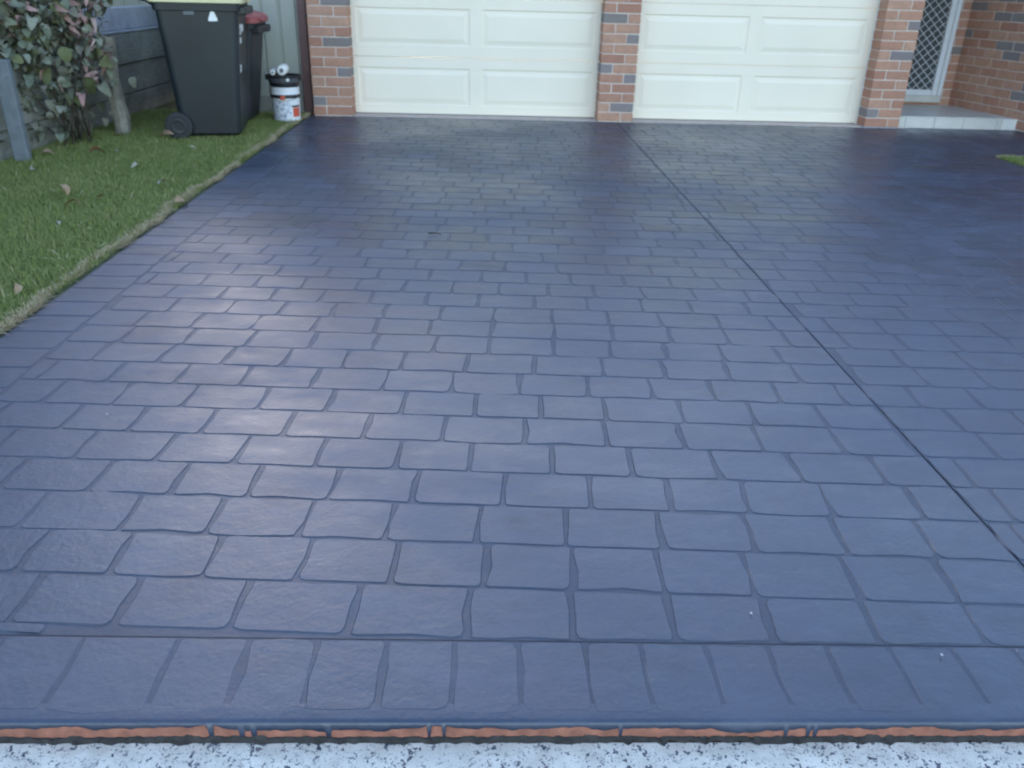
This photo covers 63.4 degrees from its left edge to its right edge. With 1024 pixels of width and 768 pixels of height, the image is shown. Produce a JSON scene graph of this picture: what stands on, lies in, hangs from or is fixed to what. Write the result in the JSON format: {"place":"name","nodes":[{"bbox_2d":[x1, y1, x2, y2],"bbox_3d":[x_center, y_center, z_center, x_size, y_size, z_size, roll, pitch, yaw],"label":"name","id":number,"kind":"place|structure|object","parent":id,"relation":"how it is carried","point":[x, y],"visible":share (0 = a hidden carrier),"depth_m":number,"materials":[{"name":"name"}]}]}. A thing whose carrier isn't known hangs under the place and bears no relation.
{"place":"outdoors","nodes":[
{"label":"outdoors","id":0,"kind":"place"},
{"bbox_2d":[0,100,313,337],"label":"lawn ground","id":1,"kind":"structure","parent":0,"point":[171,105],"depth_m":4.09,"materials":[{"name":"green plant"}]},
{"bbox_2d":[0,59,31,162],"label":"garden stake","id":2,"kind":"object","parent":1,"relation":"on","point":[14,119],"visible":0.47,"depth_m":5.24,"materials":[{"name":"blue paint"}]},
{"bbox_2d":[14,283,22,293],"bbox_3d":[-1.874,-0.363,3.136,0.030,0.025,0.060,35,12,-43],"label":"fallen leaf","id":3,"kind":"object","parent":1,"relation":"on","point":[17,288],"visible":1,"depth_m":3.13,"materials":[{"name":"beige plant"}]},
{"bbox_2d":[55,184,69,194],"bbox_3d":[-2.442,-1.059,4.494,0.095,0.055,0.044,13,28,23],"label":"fallen leaf","id":4,"kind":"object","parent":1,"relation":"on","point":[66,188],"visible":1,"depth_m":4.48,"materials":[{"name":"beige plant"}]},
{"bbox_2d":[0,0,136,147],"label":"garden shrub","id":5,"kind":"object","parent":1,"relation":"on","point":[24,25],"visible":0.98,"depth_m":5.69,"materials":[{"name":"green plant"}]},
{"bbox_2d":[0,5,174,161],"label":"sleeper wall","id":6,"kind":"structure","parent":1,"relation":"on","point":[135,32],"depth_m":7.16,"materials":[{"name":"grey concrete"}]},
{"bbox_2d":[89,146,104,152],"bbox_3d":[-2.793,-1.583,5.592,0.111,0.055,0.048,-3,26,-10],"label":"fallen leaf","id":7,"kind":"object","parent":1,"relation":"on","point":[92,148],"visible":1,"depth_m":5.58,"materials":[{"name":"brown plant"}]},
{"bbox_2d":[101,35,131,134],"bbox_3d":[-3.008,-2.235,6.285,0.132,0.774,0.123,1,26,-2],"label":"timber post","id":8,"kind":"object","parent":1,"relation":"on","point":[122,119],"visible":0.68,"depth_m":6.28,"materials":[{"name":"grey wood"}]},
{"bbox_2d":[0,112,311,346],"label":"dry edge grass","id":9,"kind":"structure","parent":1,"relation":"on","point":[28,309],"depth_m":3.75,"materials":[{"name":"plant"}]},
{"bbox_2d":[159,130,172,137],"bbox_3d":[-2.560,-1.844,6.127,0.125,0.053,0.063,-16,38,32],"label":"fallen leaf","id":10,"kind":"object","parent":1,"relation":"on","point":[167,132],"visible":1,"depth_m":6.12,"materials":[{"name":"brown plant"}]},
{"bbox_2d":[174,196,186,202],"bbox_3d":[-1.769,-0.977,4.427,0.045,0.038,0.090,39,32,9],"label":"fallen leaf","id":11,"kind":"object","parent":1,"relation":"on","point":[178,199],"visible":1,"depth_m":4.41,"materials":[{"name":"beige plant"}]},
{"bbox_2d":[141,0,252,139],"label":"wheelie bin","id":12,"kind":"object","parent":1,"relation":"on","point":[204,43],"visible":0.97,"depth_m":6.08,"materials":[{"name":"black plastic"}]},
{"bbox_2d":[96,0,313,113],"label":"metal fence","id":13,"kind":"object","parent":1,"relation":"on","point":[285,39],"visible":0.23,"depth_m":7.43,"materials":[{"name":"metal"}]},
{"bbox_2d":[246,10,270,119],"bbox_3d":[-2.430,-2.690,6.992,0.762,0.892,0.558,0,26,-4],"label":"wheelie bin","id":14,"kind":"object","parent":1,"relation":"on","point":[257,26],"visible":0.16,"depth_m":6.90,"materials":[{"name":"black plastic"}]},
{"bbox_2d":[270,86,300,121],"bbox_3d":[-1.956,-2.429,7.171,0.260,0.282,0.254,1,26,-2],"label":"paint pail","id":15,"kind":"object","parent":1,"relation":"on","point":[286,104],"visible":0.92,"depth_m":7.09,"materials":[{"name":"white plastic"}]},
{"bbox_2d":[265,73,302,87],"bbox_3d":[-1.949,-2.601,7.091,0.285,0.094,0.285,17,30,29],"label":"plastic tub","id":16,"kind":"object","parent":15,"relation":"on","point":[287,80],"visible":0.96,"depth_m":7.00,"materials":[{"name":"black plastic"}]},
{"bbox_2d":[270,68,276,74],"bbox_3d":[-2.027,-2.659,7.047,0.045,0.044,0.194,-2,26,-7],"label":"roller sleeve","id":17,"kind":"object","parent":16,"relation":"on","point":[273,71],"visible":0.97,"depth_m":6.97,"materials":[{"name":"white fabric"}]},
{"bbox_2d":[277,63,288,75],"bbox_3d":[-1.948,-2.676,7.044,0.082,0.081,0.219,-2,26,-7],"label":"roller sleeve","id":18,"kind":"object","parent":16,"relation":"on","point":[282,69],"visible":1,"depth_m":6.96,"materials":[{"name":"white fabric"}]},
{"bbox_2d":[0,115,1023,745],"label":"driveway","id":19,"kind":"structure","parent":0,"point":[312,431],"depth_m":2.18,"materials":[{"name":"blue concrete"}]},
{"bbox_2d":[0,742,1023,767],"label":"footpath","id":20,"kind":"structure","parent":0,"point":[638,755],"depth_m":1.36,"materials":[{"name":"grey concrete"}]},
{"bbox_2d":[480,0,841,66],"bbox_3d":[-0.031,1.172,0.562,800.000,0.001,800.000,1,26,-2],"label":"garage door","id":21,"kind":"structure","parent":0,"point":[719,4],"depth_m":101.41,"materials":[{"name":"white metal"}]},
{"bbox_2d":[306,0,1023,131],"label":"brick house","id":22,"kind":"structure","parent":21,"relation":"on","point":[945,64],"depth_m":7.58,"materials":[{"name":"red brick"}]},
{"bbox_2d":[349,0,602,117],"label":"garage door","id":23,"kind":"structure","parent":22,"relation":"in","point":[539,58],"depth_m":7.53,"materials":[{"name":"beige paint"}]},
{"bbox_2d":[632,0,879,123],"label":"garage door","id":24,"kind":"structure","parent":22,"relation":"in","point":[686,52],"depth_m":7.60,"materials":[{"name":"beige paint"}]},
{"bbox_2d":[903,0,962,102],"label":"screen door","id":25,"kind":"structure","parent":22,"relation":"in","point":[940,18],"depth_m":8.37,"materials":[{"name":"metal"}]},
{"bbox_2d":[999,154,1023,166],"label":"lawn grass","id":26,"kind":"structure","parent":0,"point":[1017,160],"depth_m":6.29,"materials":[{"name":"green plant"}]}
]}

